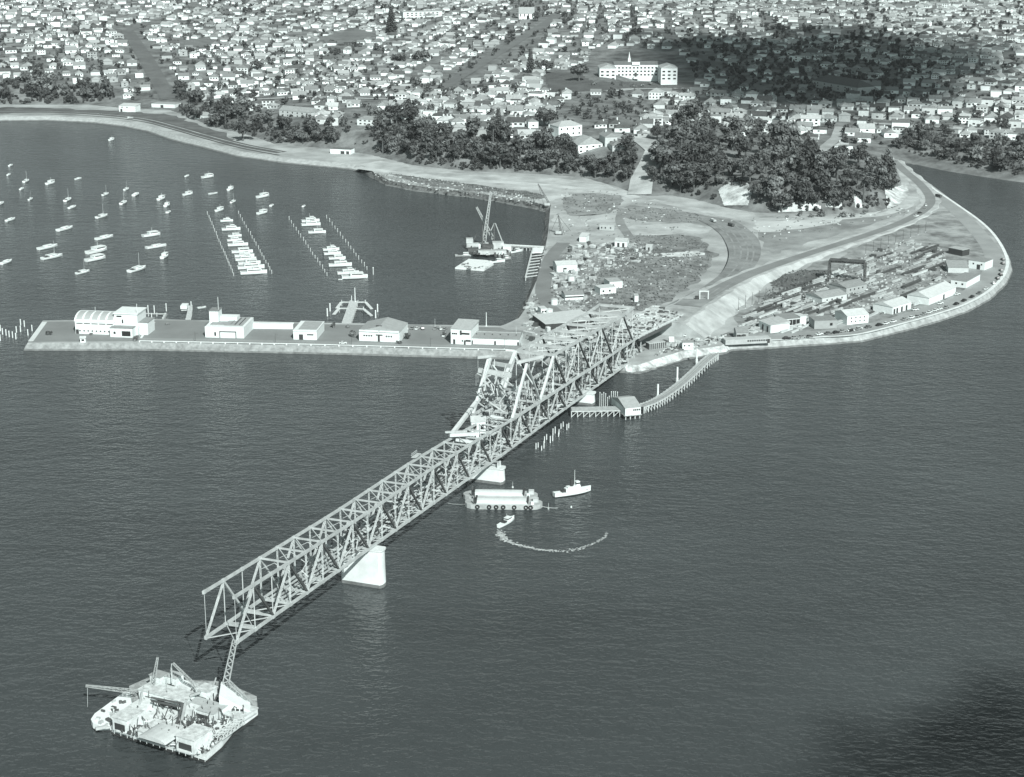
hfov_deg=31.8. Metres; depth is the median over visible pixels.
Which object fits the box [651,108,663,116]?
house
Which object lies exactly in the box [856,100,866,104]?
house
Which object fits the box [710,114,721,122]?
house
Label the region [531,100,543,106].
house
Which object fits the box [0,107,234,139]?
shore grass
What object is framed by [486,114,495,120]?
house
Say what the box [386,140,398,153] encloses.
broadleaf tree
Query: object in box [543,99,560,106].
house
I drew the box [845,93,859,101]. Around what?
house
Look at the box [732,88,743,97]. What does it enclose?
house
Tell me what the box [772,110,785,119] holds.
house
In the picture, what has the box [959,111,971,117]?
house
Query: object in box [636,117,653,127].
house
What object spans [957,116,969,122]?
house
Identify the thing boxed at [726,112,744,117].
house
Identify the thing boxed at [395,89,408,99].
house
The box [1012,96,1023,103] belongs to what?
house
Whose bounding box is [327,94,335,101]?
house
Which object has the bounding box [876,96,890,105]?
house
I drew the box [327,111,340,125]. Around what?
house
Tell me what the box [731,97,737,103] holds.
house
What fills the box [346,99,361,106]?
house
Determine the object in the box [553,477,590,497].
tugboat
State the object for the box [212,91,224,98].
house
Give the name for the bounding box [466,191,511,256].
derrick pontoon
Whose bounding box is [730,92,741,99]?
house
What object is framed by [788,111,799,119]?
house
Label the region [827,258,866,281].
gantry crane
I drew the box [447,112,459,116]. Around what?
house
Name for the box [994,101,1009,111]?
house
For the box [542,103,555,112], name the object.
house
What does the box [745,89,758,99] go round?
house
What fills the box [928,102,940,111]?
house
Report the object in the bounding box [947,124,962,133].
house
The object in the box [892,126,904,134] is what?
house
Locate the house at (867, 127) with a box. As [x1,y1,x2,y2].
[856,122,875,132]
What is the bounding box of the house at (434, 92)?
[429,88,441,94]
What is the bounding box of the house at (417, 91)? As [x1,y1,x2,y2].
[412,87,421,96]
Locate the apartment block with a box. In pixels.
[400,10,441,19]
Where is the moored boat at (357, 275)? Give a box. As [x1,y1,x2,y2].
[341,269,367,278]
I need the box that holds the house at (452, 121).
[448,116,464,124]
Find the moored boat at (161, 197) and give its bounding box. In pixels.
[156,194,164,200]
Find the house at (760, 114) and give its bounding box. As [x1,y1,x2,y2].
[751,109,766,117]
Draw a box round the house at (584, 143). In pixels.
[574,135,601,153]
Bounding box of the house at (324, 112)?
[315,108,330,116]
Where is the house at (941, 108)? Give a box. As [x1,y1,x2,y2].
[937,105,952,113]
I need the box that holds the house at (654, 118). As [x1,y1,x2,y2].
[648,116,662,124]
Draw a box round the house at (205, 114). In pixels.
[195,112,212,118]
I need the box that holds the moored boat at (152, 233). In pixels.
[141,230,159,236]
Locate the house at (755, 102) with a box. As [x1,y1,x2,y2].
[750,98,762,106]
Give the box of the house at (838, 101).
[836,97,851,105]
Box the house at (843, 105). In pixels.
[837,101,853,109]
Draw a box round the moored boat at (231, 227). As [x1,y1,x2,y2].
[221,224,239,230]
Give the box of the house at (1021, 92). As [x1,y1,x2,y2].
[1019,90,1023,96]
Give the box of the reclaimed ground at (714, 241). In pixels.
[0,105,1005,364]
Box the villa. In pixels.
[649,88,663,99]
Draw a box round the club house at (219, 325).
[205,307,253,337]
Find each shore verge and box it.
[39,111,280,151]
[58,114,277,154]
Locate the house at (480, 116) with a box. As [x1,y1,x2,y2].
[469,114,485,120]
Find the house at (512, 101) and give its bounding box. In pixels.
[510,99,520,104]
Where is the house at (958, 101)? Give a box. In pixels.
[952,95,964,107]
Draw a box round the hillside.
[0,0,1023,213]
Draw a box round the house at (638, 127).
[633,123,647,133]
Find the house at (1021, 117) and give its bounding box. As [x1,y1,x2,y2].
[1019,114,1023,121]
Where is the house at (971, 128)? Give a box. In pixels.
[964,124,976,133]
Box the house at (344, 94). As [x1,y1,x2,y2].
[338,91,353,100]
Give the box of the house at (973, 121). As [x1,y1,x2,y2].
[968,118,983,125]
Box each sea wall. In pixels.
[0,116,363,170]
[24,342,571,364]
[728,254,1012,350]
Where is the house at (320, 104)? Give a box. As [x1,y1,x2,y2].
[314,100,325,108]
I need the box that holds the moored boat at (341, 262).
[328,259,351,266]
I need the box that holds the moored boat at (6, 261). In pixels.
[0,259,11,264]
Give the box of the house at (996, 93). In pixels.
[991,90,1001,96]
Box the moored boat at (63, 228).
[55,225,72,231]
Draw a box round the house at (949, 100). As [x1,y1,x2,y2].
[947,96,954,103]
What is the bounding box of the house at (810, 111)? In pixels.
[806,108,819,114]
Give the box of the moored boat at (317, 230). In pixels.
[308,225,325,233]
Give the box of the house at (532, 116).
[521,115,537,124]
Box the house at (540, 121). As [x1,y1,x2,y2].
[538,118,549,124]
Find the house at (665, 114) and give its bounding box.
[660,110,668,116]
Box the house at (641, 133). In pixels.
[637,129,649,136]
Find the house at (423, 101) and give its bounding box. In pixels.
[416,97,426,104]
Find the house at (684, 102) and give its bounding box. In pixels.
[679,98,689,105]
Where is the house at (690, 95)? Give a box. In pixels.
[679,92,695,100]
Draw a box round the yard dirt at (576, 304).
[548,242,614,316]
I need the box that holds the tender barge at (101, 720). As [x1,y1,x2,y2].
[91,692,131,731]
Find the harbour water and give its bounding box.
[0,121,1023,776]
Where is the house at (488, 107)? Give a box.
[477,103,490,111]
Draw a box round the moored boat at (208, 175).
[201,173,213,178]
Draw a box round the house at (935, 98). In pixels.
[929,94,942,101]
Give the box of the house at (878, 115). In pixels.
[871,111,885,119]
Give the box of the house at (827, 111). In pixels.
[822,108,834,114]
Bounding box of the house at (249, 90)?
[246,89,259,96]
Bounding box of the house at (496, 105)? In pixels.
[490,102,503,114]
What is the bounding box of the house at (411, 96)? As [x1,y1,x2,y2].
[404,93,417,101]
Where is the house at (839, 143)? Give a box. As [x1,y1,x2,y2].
[835,140,848,146]
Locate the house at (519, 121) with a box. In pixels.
[506,115,525,126]
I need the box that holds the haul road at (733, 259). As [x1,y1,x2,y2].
[675,219,760,306]
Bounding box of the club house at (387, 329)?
[359,317,407,341]
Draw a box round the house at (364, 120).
[357,116,391,124]
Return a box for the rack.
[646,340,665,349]
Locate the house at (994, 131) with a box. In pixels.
[989,127,1003,138]
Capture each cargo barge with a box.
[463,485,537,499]
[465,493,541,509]
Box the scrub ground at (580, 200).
[563,193,623,215]
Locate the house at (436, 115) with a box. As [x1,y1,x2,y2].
[432,111,446,119]
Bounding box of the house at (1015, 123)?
[1009,119,1021,127]
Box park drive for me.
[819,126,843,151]
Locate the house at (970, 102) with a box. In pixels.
[965,97,981,106]
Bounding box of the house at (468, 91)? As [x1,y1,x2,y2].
[464,89,472,97]
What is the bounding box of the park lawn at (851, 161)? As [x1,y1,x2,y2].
[775,154,863,167]
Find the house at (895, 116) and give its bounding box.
[888,112,902,119]
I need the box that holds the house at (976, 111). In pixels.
[973,109,983,115]
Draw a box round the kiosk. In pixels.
[79,336,86,342]
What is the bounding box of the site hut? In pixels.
[469,415,485,433]
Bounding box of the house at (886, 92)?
[874,88,890,97]
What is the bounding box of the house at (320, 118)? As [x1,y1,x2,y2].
[314,113,326,123]
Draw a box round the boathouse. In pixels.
[119,103,140,111]
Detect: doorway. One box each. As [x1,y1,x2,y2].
[114,723,124,731]
[145,696,176,709]
[178,742,191,752]
[196,713,208,719]
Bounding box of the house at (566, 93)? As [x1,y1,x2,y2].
[562,88,571,99]
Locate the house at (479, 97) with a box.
[473,94,486,100]
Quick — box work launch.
[497,515,513,527]
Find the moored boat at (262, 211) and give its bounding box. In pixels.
[256,209,266,214]
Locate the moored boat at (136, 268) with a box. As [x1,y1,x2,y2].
[126,253,145,272]
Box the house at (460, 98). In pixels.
[454,95,464,103]
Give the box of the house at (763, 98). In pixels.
[757,94,772,104]
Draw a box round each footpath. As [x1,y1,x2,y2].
[29,322,46,340]
[771,179,1008,340]
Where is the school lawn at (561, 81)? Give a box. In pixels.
[544,72,693,91]
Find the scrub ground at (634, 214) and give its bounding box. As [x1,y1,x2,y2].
[625,208,705,222]
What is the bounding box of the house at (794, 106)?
[789,103,806,112]
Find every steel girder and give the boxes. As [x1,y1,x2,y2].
[490,414,503,418]
[742,311,756,317]
[746,320,756,325]
[750,311,763,317]
[753,304,772,312]
[759,310,776,317]
[764,301,786,311]
[771,297,781,303]
[773,295,798,304]
[777,284,803,294]
[780,326,795,332]
[782,287,800,294]
[791,301,804,307]
[791,323,809,332]
[794,307,812,312]
[798,279,813,285]
[802,302,815,308]
[803,282,821,289]
[803,308,818,314]
[812,278,825,283]
[818,305,832,313]
[828,294,847,304]
[830,307,842,312]
[831,270,844,277]
[838,299,855,307]
[852,291,875,301]
[855,289,865,294]
[869,311,878,317]
[873,291,885,296]
[877,252,892,257]
[880,265,901,273]
[882,293,893,298]
[900,288,916,295]
[902,265,925,274]
[902,278,921,288]
[906,247,914,252]
[911,246,927,253]
[912,269,927,275]
[915,250,932,258]
[920,244,939,251]
[926,251,943,260]
[928,262,944,270]
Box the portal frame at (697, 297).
[695,291,708,298]
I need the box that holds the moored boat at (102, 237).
[94,234,112,239]
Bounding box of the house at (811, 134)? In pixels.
[801,130,817,138]
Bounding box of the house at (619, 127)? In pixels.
[614,122,629,131]
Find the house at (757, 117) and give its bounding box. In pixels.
[752,116,766,123]
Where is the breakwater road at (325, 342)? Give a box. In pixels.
[140,338,524,349]
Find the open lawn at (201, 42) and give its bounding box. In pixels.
[179,37,221,46]
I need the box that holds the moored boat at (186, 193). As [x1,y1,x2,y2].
[182,191,192,195]
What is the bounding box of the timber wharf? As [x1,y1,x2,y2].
[504,244,540,250]
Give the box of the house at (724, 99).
[720,94,731,104]
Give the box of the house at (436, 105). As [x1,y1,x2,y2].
[423,100,439,109]
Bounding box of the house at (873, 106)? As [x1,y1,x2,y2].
[869,102,885,110]
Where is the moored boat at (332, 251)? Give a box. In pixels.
[323,246,340,254]
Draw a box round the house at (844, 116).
[838,111,850,121]
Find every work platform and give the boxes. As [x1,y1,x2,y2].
[411,450,420,457]
[445,430,478,443]
[570,406,621,416]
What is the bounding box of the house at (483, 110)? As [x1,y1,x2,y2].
[478,108,486,113]
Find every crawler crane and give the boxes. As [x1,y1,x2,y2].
[538,185,550,206]
[552,215,569,234]
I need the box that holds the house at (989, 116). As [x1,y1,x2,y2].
[984,111,997,121]
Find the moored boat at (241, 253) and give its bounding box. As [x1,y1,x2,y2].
[234,250,253,257]
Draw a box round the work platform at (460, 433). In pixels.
[445,430,478,443]
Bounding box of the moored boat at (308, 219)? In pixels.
[301,213,319,222]
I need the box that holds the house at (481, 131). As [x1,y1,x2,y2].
[476,126,486,135]
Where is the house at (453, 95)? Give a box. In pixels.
[444,91,456,98]
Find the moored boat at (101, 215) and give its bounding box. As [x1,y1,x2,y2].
[95,204,107,218]
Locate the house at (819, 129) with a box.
[813,124,826,133]
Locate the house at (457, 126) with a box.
[452,122,465,131]
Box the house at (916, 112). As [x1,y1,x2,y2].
[911,108,924,117]
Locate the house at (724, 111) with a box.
[710,107,730,118]
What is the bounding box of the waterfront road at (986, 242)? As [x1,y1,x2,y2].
[754,159,1002,339]
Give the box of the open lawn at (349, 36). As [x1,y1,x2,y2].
[317,29,376,43]
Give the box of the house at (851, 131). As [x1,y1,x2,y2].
[844,126,859,135]
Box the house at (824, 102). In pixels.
[818,98,831,106]
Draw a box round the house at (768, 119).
[761,116,771,122]
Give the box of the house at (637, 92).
[630,88,643,97]
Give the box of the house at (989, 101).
[981,98,994,105]
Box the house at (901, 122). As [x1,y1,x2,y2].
[891,118,909,127]
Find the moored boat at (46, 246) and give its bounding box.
[36,243,56,249]
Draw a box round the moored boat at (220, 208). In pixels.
[215,206,223,211]
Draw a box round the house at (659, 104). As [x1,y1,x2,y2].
[653,99,665,108]
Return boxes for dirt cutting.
[612,133,659,193]
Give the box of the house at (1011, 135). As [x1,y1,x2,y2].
[1008,132,1018,139]
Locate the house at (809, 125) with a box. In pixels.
[797,120,813,129]
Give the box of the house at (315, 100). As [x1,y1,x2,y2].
[311,96,322,103]
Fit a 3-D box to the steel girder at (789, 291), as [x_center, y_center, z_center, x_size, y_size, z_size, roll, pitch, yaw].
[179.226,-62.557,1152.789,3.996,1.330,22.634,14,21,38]
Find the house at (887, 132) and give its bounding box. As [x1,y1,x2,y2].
[881,126,898,137]
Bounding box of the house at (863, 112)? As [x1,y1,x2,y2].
[858,109,868,115]
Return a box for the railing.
[139,340,513,351]
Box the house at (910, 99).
[907,97,919,105]
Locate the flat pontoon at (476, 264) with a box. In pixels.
[455,259,493,270]
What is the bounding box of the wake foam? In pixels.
[495,529,607,551]
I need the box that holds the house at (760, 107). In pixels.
[754,104,769,110]
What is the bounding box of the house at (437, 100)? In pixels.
[428,96,442,106]
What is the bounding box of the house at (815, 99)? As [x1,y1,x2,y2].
[811,96,819,102]
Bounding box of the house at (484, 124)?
[480,121,488,127]
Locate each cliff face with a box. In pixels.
[718,182,751,205]
[778,201,820,211]
[823,198,841,207]
[854,196,862,207]
[885,184,908,208]
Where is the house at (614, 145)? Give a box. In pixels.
[608,139,624,151]
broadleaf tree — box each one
[0,85,10,98]
[13,80,19,88]
[19,72,30,80]
[26,77,41,85]
[26,84,37,93]
[30,66,42,77]
[33,87,50,95]
[39,69,57,89]
[59,82,70,95]
[65,93,76,100]
[75,79,85,87]
[80,86,93,98]
[86,82,94,87]
[93,87,100,96]
[99,75,113,97]
[173,79,188,90]
[184,103,194,108]
[187,89,204,99]
[189,107,202,119]
[208,114,224,125]
[210,103,222,112]
[220,95,233,101]
[228,103,245,118]
[233,95,250,104]
[235,120,255,140]
[250,60,264,69]
[251,121,262,128]
[252,114,262,121]
[263,108,274,119]
[271,129,280,135]
[276,115,291,129]
[294,130,308,143]
[304,117,317,134]
[311,130,324,139]
[325,125,340,143]
[368,105,383,115]
[372,113,389,130]
[383,134,396,146]
[384,104,400,117]
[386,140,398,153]
[390,53,406,60]
[399,98,419,123]
[400,138,417,153]
[405,122,418,140]
[409,144,419,158]
[411,50,430,58]
[413,116,430,137]
[425,126,437,138]
[426,138,445,157]
[435,122,453,131]
[442,139,451,152]
[447,145,460,161]
[453,128,468,144]
[465,137,484,156]
[466,116,481,136]
[480,149,493,161]
[489,143,509,167]
[498,121,514,141]
[506,152,519,168]
[508,146,515,153]
[522,136,534,149]
[525,148,543,161]
[528,130,539,141]
[532,12,540,20]
[534,153,548,171]
[535,107,556,126]
[536,126,554,148]
[537,59,554,72]
[543,148,549,155]
[546,147,562,168]
[555,133,572,145]
[562,152,577,173]
[563,141,575,153]
[570,64,588,80]
[585,161,605,177]
[586,153,595,165]
[593,157,614,166]
[605,162,619,176]
[607,151,617,162]
[620,134,635,148]
[621,164,632,179]
[624,146,638,162]
[645,165,658,176]
[649,141,665,164]
[650,126,665,138]
[653,146,677,173]
[658,137,674,145]
[661,128,672,138]
[661,161,679,185]
[663,161,677,173]
[669,123,694,141]
[669,173,687,191]
[672,105,690,122]
[673,119,692,127]
[678,161,698,170]
[682,142,697,151]
[683,99,709,125]
[684,166,703,189]
[685,141,707,164]
[692,126,708,145]
[696,163,713,184]
[699,115,710,126]
[705,144,714,155]
[705,147,727,168]
[709,118,722,132]
[714,135,723,144]
[714,176,724,185]
[716,144,726,149]
[719,115,746,133]
[723,131,743,150]
[725,157,737,175]
[734,135,753,159]
[738,158,764,181]
[747,183,766,198]
[749,150,763,159]
[751,119,764,133]
[755,152,771,173]
[757,176,769,186]
[758,140,770,149]
[759,120,791,145]
[762,144,783,164]
[763,173,783,202]
[767,169,779,175]
[772,159,785,169]
[773,191,793,212]
[775,151,788,160]
[777,119,801,150]
[777,167,792,186]
[785,149,809,185]
[788,178,812,204]
[795,138,819,156]
[797,133,810,140]
[798,137,806,143]
[799,140,823,170]
[806,194,819,205]
[809,182,814,193]
[810,169,832,196]
[812,152,835,168]
[820,186,832,196]
[824,145,848,177]
[826,187,843,206]
[833,186,853,203]
[840,177,856,186]
[841,169,854,179]
[848,144,868,164]
[853,170,862,182]
[864,153,878,171]
[869,163,887,188]
[873,153,896,179]
[882,178,897,189]
[891,138,906,147]
[902,127,913,132]
[902,134,913,140]
[909,141,917,148]
[912,121,923,136]
[917,138,928,150]
[921,130,934,135]
[921,134,933,143]
[923,123,934,130]
[934,147,942,156]
[939,142,947,149]
[942,128,954,136]
[943,148,954,157]
[947,140,966,151]
[966,139,985,146]
[968,143,985,162]
[971,132,980,139]
[978,159,985,166]
[982,150,990,157]
[989,150,1000,158]
[991,133,1003,144]
[993,153,1013,170]
[994,146,1005,151]
[1005,150,1017,157]
[1013,139,1023,146]
[1015,133,1023,141]
[1015,144,1023,160]
[1015,164,1023,171]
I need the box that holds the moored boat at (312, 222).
[301,219,320,225]
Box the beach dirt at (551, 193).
[361,161,616,200]
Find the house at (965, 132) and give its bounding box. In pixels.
[959,129,970,137]
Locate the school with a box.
[597,52,676,84]
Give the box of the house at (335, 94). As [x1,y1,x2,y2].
[327,91,337,99]
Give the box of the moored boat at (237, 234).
[228,232,241,236]
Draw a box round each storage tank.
[546,308,552,312]
[551,298,557,304]
[568,275,574,281]
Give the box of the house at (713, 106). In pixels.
[706,103,721,111]
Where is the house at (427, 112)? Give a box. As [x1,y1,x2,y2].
[423,110,434,115]
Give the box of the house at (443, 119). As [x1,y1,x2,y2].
[437,114,453,123]
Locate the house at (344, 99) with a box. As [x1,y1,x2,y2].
[342,95,353,102]
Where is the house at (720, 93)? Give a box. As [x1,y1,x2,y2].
[710,89,726,97]
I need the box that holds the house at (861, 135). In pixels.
[854,131,871,142]
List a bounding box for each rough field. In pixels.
[580,234,718,310]
[752,285,828,311]
[769,270,841,286]
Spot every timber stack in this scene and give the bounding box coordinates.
[522,321,533,326]
[523,330,534,334]
[570,254,579,257]
[589,276,596,279]
[696,340,707,343]
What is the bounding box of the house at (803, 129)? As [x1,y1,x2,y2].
[799,125,807,133]
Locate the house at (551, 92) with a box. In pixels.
[547,88,557,96]
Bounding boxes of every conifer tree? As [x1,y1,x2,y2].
[385,6,397,32]
[492,108,501,136]
[525,48,534,72]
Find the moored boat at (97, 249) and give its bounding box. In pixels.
[85,245,106,253]
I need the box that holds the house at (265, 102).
[262,99,274,106]
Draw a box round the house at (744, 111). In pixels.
[734,107,747,113]
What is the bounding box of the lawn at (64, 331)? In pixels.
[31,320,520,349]
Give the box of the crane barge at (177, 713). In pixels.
[85,639,257,762]
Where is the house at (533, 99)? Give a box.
[529,96,540,103]
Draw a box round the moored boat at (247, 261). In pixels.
[237,258,260,264]
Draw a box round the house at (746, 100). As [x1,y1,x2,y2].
[741,96,753,103]
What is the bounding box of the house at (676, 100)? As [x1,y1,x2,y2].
[672,98,681,104]
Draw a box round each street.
[126,19,193,30]
[204,92,428,101]
[258,8,485,13]
[434,14,560,88]
[572,88,806,105]
[653,29,791,106]
[834,111,1014,130]
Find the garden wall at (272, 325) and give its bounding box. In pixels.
[253,322,293,328]
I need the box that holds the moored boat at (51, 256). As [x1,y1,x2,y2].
[40,241,61,259]
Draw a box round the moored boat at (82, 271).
[75,259,89,274]
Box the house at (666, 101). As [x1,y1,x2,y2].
[658,96,669,103]
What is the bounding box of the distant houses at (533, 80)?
[0,0,1023,96]
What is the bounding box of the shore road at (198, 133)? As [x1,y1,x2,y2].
[0,111,286,152]
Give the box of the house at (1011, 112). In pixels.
[1000,110,1013,115]
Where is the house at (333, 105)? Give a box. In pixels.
[325,101,338,109]
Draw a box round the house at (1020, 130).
[1015,127,1023,133]
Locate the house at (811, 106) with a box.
[807,104,822,112]
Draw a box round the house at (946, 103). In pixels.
[938,100,948,105]
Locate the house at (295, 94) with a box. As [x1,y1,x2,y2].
[292,90,306,99]
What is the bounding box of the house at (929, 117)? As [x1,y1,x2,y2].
[924,113,939,123]
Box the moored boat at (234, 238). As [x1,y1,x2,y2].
[227,233,241,241]
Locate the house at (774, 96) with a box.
[766,92,776,101]
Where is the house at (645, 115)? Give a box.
[639,111,655,118]
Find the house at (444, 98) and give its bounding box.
[438,95,449,103]
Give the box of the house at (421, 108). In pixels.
[415,104,425,112]
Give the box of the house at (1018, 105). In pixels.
[1013,101,1023,108]
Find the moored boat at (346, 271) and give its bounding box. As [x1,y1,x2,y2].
[337,267,358,274]
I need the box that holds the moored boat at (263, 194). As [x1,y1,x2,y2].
[256,191,268,197]
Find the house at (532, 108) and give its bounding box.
[525,105,539,113]
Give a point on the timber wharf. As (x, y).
(522, 246)
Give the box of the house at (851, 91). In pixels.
[846,88,859,93]
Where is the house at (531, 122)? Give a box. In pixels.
[526,117,537,127]
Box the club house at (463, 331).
[450,319,478,344]
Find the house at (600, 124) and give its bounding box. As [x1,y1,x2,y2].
[594,119,606,127]
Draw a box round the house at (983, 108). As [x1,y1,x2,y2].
[976,103,987,112]
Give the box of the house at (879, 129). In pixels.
[876,125,885,132]
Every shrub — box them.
[349,330,355,337]
[817,210,825,216]
[839,211,847,216]
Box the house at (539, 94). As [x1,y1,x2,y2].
[529,92,544,98]
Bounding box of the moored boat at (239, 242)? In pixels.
[227,239,247,246]
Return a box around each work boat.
[455,252,472,256]
[489,258,504,262]
[501,255,510,259]
[511,248,522,252]
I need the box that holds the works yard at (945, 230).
[723,211,984,336]
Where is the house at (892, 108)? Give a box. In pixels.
[888,106,898,111]
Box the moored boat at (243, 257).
[235,251,255,260]
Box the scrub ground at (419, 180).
[388,174,544,198]
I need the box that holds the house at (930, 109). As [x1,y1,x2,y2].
[922,106,934,114]
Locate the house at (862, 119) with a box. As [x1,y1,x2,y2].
[857,115,868,123]
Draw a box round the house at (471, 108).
[463,104,474,111]
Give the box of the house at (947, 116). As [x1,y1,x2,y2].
[941,112,955,119]
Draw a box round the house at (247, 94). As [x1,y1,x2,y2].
[238,92,254,100]
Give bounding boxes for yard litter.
[526,242,946,358]
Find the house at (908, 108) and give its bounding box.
[904,105,919,112]
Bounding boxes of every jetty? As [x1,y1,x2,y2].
[146,303,166,318]
[180,301,192,319]
[332,288,372,322]
[640,353,718,412]
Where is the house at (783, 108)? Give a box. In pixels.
[776,105,788,111]
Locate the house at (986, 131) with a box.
[983,128,993,134]
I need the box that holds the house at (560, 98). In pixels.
[552,95,563,101]
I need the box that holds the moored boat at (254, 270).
[240,266,266,274]
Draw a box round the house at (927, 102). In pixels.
[922,99,933,105]
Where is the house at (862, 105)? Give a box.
[856,102,869,110]
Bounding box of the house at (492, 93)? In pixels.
[487,89,496,97]
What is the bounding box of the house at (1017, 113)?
[1014,110,1023,119]
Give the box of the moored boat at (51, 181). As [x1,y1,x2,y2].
[45,177,54,184]
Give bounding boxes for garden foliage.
[0,0,1023,210]
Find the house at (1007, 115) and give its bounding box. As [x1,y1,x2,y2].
[997,111,1013,122]
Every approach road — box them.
[665,287,733,322]
[698,160,935,296]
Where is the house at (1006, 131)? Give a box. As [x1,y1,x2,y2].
[1004,128,1013,135]
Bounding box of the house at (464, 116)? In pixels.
[452,113,469,121]
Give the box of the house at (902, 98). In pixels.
[895,94,905,102]
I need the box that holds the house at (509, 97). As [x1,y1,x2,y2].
[506,93,521,101]
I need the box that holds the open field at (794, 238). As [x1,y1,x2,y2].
[758,213,896,253]
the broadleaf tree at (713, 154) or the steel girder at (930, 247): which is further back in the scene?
the broadleaf tree at (713, 154)
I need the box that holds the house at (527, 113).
[522,109,534,115]
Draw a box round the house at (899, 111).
[891,109,904,117]
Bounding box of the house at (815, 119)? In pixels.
[800,114,820,125]
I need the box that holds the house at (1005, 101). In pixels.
[995,97,1011,107]
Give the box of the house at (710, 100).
[704,96,716,105]
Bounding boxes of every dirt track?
[354,166,640,198]
[624,205,723,219]
[648,196,917,219]
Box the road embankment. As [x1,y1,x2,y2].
[656,160,941,338]
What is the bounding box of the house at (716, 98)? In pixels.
[713,94,719,102]
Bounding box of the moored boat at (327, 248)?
[322,245,338,250]
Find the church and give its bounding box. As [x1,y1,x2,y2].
[519,7,534,18]
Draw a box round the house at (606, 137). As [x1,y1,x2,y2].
[599,129,617,146]
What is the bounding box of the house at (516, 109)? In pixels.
[506,104,523,114]
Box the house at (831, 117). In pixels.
[820,113,836,122]
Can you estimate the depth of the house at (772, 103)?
1890.82 m
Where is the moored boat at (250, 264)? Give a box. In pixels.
[237,257,264,269]
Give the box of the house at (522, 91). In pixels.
[514,88,528,94]
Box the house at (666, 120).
[663,115,671,124]
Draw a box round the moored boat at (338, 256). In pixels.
[328,254,345,259]
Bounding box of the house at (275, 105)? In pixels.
[267,102,279,108]
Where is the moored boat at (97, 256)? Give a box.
[84,253,104,261]
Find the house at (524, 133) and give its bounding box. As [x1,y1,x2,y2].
[517,128,535,138]
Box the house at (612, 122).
[608,117,620,127]
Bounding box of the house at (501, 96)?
[494,92,505,100]
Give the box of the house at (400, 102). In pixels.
[389,98,405,108]
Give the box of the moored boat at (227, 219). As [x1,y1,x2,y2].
[220,217,232,221]
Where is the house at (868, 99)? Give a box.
[857,95,872,103]
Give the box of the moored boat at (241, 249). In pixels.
[231,247,252,253]
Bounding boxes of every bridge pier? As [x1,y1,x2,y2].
[341,542,385,588]
[461,459,505,484]
[558,390,595,405]
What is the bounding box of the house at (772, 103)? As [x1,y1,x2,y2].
[764,99,776,106]
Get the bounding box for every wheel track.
[706,220,735,254]
[709,219,748,294]
[714,219,753,294]
[716,222,741,277]
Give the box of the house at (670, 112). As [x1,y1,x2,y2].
[666,109,679,117]
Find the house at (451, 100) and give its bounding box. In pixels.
[444,97,457,106]
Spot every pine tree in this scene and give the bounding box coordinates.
[201,102,208,110]
[207,107,216,126]
[208,85,216,103]
[220,104,230,128]
[231,88,242,99]
[241,112,246,121]
[248,89,256,102]
[323,118,331,127]
[329,113,335,123]
[376,128,387,153]
[391,99,402,124]
[393,122,402,140]
[399,120,406,134]
[421,128,431,153]
[440,126,452,138]
[454,32,460,47]
[470,122,477,138]
[484,141,495,168]
[485,116,497,141]
[515,136,523,157]
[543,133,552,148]
[553,140,563,152]
[577,155,584,170]
[672,148,684,171]
[673,130,686,159]
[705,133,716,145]
[715,158,724,175]
[735,154,747,178]
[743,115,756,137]
[754,121,764,145]
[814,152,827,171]
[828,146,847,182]
[855,147,864,164]
[855,168,872,202]
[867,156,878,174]
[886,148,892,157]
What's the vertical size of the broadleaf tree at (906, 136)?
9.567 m
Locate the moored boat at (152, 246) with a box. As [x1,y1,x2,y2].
[145,243,165,248]
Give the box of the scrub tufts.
[389,173,844,309]
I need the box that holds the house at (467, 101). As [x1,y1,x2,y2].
[461,97,474,108]
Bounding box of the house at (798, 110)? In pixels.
[792,107,803,114]
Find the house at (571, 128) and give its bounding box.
[550,120,581,136]
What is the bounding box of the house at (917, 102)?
[908,99,921,110]
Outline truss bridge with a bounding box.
[202,303,682,644]
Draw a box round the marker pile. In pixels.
[695,348,697,363]
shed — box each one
[151,102,180,107]
[293,321,323,339]
[330,147,354,153]
[472,329,522,345]
[532,309,592,329]
[538,306,546,312]
[552,260,577,271]
[561,290,583,299]
[579,232,589,241]
[594,284,615,293]
[599,223,615,229]
[604,277,622,287]
[610,396,641,419]
[614,237,628,246]
[633,293,638,301]
[646,244,652,249]
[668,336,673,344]
[682,340,693,349]
[722,335,770,344]
[734,327,748,336]
[759,316,789,332]
[773,312,799,325]
[794,313,805,324]
[805,288,846,302]
[809,315,836,328]
[829,279,866,292]
[835,307,868,324]
[873,296,911,313]
[907,281,955,304]
[945,260,968,272]
[948,246,969,255]
[951,272,979,287]
[968,257,992,269]
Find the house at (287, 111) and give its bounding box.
[279,105,317,116]
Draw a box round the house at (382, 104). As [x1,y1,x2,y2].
[377,100,388,108]
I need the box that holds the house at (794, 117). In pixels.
[789,113,800,121]
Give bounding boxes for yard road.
[535,242,569,311]
[586,252,602,297]
[615,209,640,246]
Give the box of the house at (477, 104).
[474,99,490,108]
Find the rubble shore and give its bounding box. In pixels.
[361,170,549,320]
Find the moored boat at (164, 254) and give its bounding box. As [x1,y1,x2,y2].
[160,250,167,258]
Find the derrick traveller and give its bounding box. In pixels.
[451,350,543,430]
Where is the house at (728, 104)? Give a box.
[724,102,736,110]
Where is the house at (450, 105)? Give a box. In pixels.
[443,102,455,108]
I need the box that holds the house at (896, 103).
[890,100,901,109]
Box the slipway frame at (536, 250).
[525,246,544,280]
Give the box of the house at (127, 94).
[123,91,133,98]

